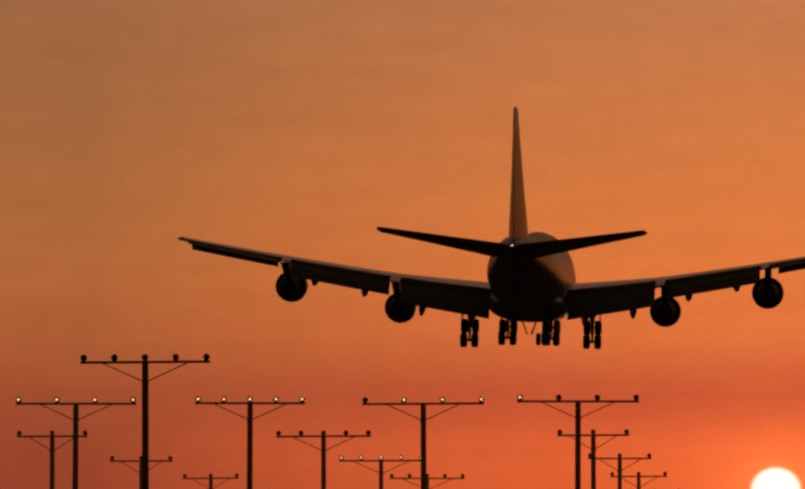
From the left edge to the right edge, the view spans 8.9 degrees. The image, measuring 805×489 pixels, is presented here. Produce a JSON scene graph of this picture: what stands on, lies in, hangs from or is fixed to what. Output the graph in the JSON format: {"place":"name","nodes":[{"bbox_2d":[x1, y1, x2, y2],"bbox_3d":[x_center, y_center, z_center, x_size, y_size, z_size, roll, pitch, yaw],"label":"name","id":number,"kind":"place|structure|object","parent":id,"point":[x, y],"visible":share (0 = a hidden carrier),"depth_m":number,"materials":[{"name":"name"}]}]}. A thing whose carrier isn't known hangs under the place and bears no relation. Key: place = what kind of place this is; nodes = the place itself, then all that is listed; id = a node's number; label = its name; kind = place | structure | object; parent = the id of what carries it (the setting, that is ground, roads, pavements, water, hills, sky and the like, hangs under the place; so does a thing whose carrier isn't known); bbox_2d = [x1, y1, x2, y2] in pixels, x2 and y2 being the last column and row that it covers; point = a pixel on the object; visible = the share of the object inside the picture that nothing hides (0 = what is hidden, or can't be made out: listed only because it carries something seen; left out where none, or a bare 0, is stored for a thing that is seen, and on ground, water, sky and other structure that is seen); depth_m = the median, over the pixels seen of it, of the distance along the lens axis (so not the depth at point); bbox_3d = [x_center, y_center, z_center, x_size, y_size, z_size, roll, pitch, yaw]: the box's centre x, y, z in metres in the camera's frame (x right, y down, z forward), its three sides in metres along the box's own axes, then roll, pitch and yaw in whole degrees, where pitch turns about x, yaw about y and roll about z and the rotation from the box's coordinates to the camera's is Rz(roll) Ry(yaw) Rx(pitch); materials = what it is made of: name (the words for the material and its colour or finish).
{"place":"outdoors","nodes":[
{"label":"outdoors","id":0,"kind":"place"},
{"bbox_2d":[17,430,87,488],"bbox_3d":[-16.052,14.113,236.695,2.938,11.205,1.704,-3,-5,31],"label":"approach light mast","id":1,"kind":"object","parent":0,"point":[52,436],"visible":1,"depth_m":237.00,"materials":[{"name":"metal"}]},
{"bbox_2d":[16,397,135,488],"bbox_3d":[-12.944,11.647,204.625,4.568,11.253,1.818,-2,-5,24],"label":"approach light mast","id":2,"kind":"object","parent":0,"point":[75,419],"visible":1,"depth_m":204.89,"materials":[{"name":"metal"}]},
{"bbox_2d":[110,456,172,488],"bbox_3d":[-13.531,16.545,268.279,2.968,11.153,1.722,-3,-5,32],"label":"approach light mast","id":3,"kind":"object","parent":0,"point":[112,458],"visible":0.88,"depth_m":268.55,"materials":[{"name":"metal"}]},
{"bbox_2d":[80,354,209,488],"bbox_3d":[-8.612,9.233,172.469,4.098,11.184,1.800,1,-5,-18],"label":"approach light mast","id":4,"kind":"object","parent":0,"point":[145,428],"visible":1,"depth_m":172.69,"materials":[{"name":"metal"}]},
{"bbox_2d":[183,473,238,488],"bbox_3d":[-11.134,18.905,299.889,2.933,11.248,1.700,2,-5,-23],"label":"approach light mast","id":5,"kind":"object","parent":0,"point":[210,477],"visible":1,"depth_m":300.21,"materials":[{"name":"metal"}]},
{"bbox_2d":[195,396,304,488],"bbox_3d":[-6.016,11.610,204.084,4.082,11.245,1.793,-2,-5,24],"label":"approach light mast","id":6,"kind":"object","parent":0,"point":[249,403],"visible":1,"depth_m":204.35,"materials":[{"name":"metal"}]},
{"bbox_2d":[276,430,370,488],"bbox_3d":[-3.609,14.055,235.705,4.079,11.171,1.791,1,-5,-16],"label":"approach light mast","id":7,"kind":"object","parent":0,"point":[323,436],"visible":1,"depth_m":235.96,"materials":[{"name":"metal"}]},
{"bbox_2d":[339,455,420,488],"bbox_3d":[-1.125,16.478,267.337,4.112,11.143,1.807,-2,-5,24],"label":"approach light mast","id":8,"kind":"object","parent":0,"point":[380,461],"visible":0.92,"depth_m":267.70,"materials":[{"name":"metal"}]},
{"bbox_2d":[0,0,804,488],"label":"sky","id":9,"kind":"structure","parent":0,"point":[129,129],"materials":[{"name":"orange"}]},
{"bbox_2d":[362,397,483,488],"bbox_3d":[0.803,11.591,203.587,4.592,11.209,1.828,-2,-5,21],"label":"approach light mast","id":10,"kind":"object","parent":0,"point":[423,419],"visible":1,"depth_m":203.92,"materials":[{"name":"metal"}]},
{"bbox_2d":[390,474,464,488],"bbox_3d":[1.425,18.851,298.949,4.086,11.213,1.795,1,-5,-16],"label":"approach light mast","id":11,"kind":"object","parent":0,"point":[427,476],"visible":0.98,"depth_m":299.24,"materials":[{"name":"metal"}]},
{"bbox_2d":[177,106,804,348],"bbox_3d":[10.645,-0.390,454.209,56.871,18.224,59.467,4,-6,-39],"label":"aircraft","id":12,"kind":"object","parent":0,"point":[531,277],"visible":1,"depth_m":453.85,"materials":[{"name":"paint"}]},
{"bbox_2d":[517,395,638,488],"bbox_3d":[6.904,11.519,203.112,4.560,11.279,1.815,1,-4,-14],"label":"approach light mast","id":13,"kind":"object","parent":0,"point":[577,417],"visible":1,"depth_m":203.35,"materials":[{"name":"metal"}]},
{"bbox_2d":[557,429,628,488],"bbox_3d":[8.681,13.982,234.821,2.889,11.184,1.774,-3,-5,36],"label":"approach light mast","id":14,"kind":"object","parent":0,"point":[593,435],"visible":1,"depth_m":235.07,"materials":[{"name":"metal"}]},
{"bbox_2d":[588,453,651,488],"bbox_3d":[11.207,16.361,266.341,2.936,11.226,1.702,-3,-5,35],"label":"approach light mast","id":15,"kind":"object","parent":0,"point":[619,470],"visible":0.96,"depth_m":266.62,"materials":[{"name":"metal"}]},
{"bbox_2d":[610,472,666,488],"bbox_3d":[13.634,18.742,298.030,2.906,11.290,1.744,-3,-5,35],"label":"approach light mast","id":16,"kind":"object","parent":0,"point":[638,486],"visible":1,"depth_m":298.34,"materials":[{"name":"metal"}]}
]}

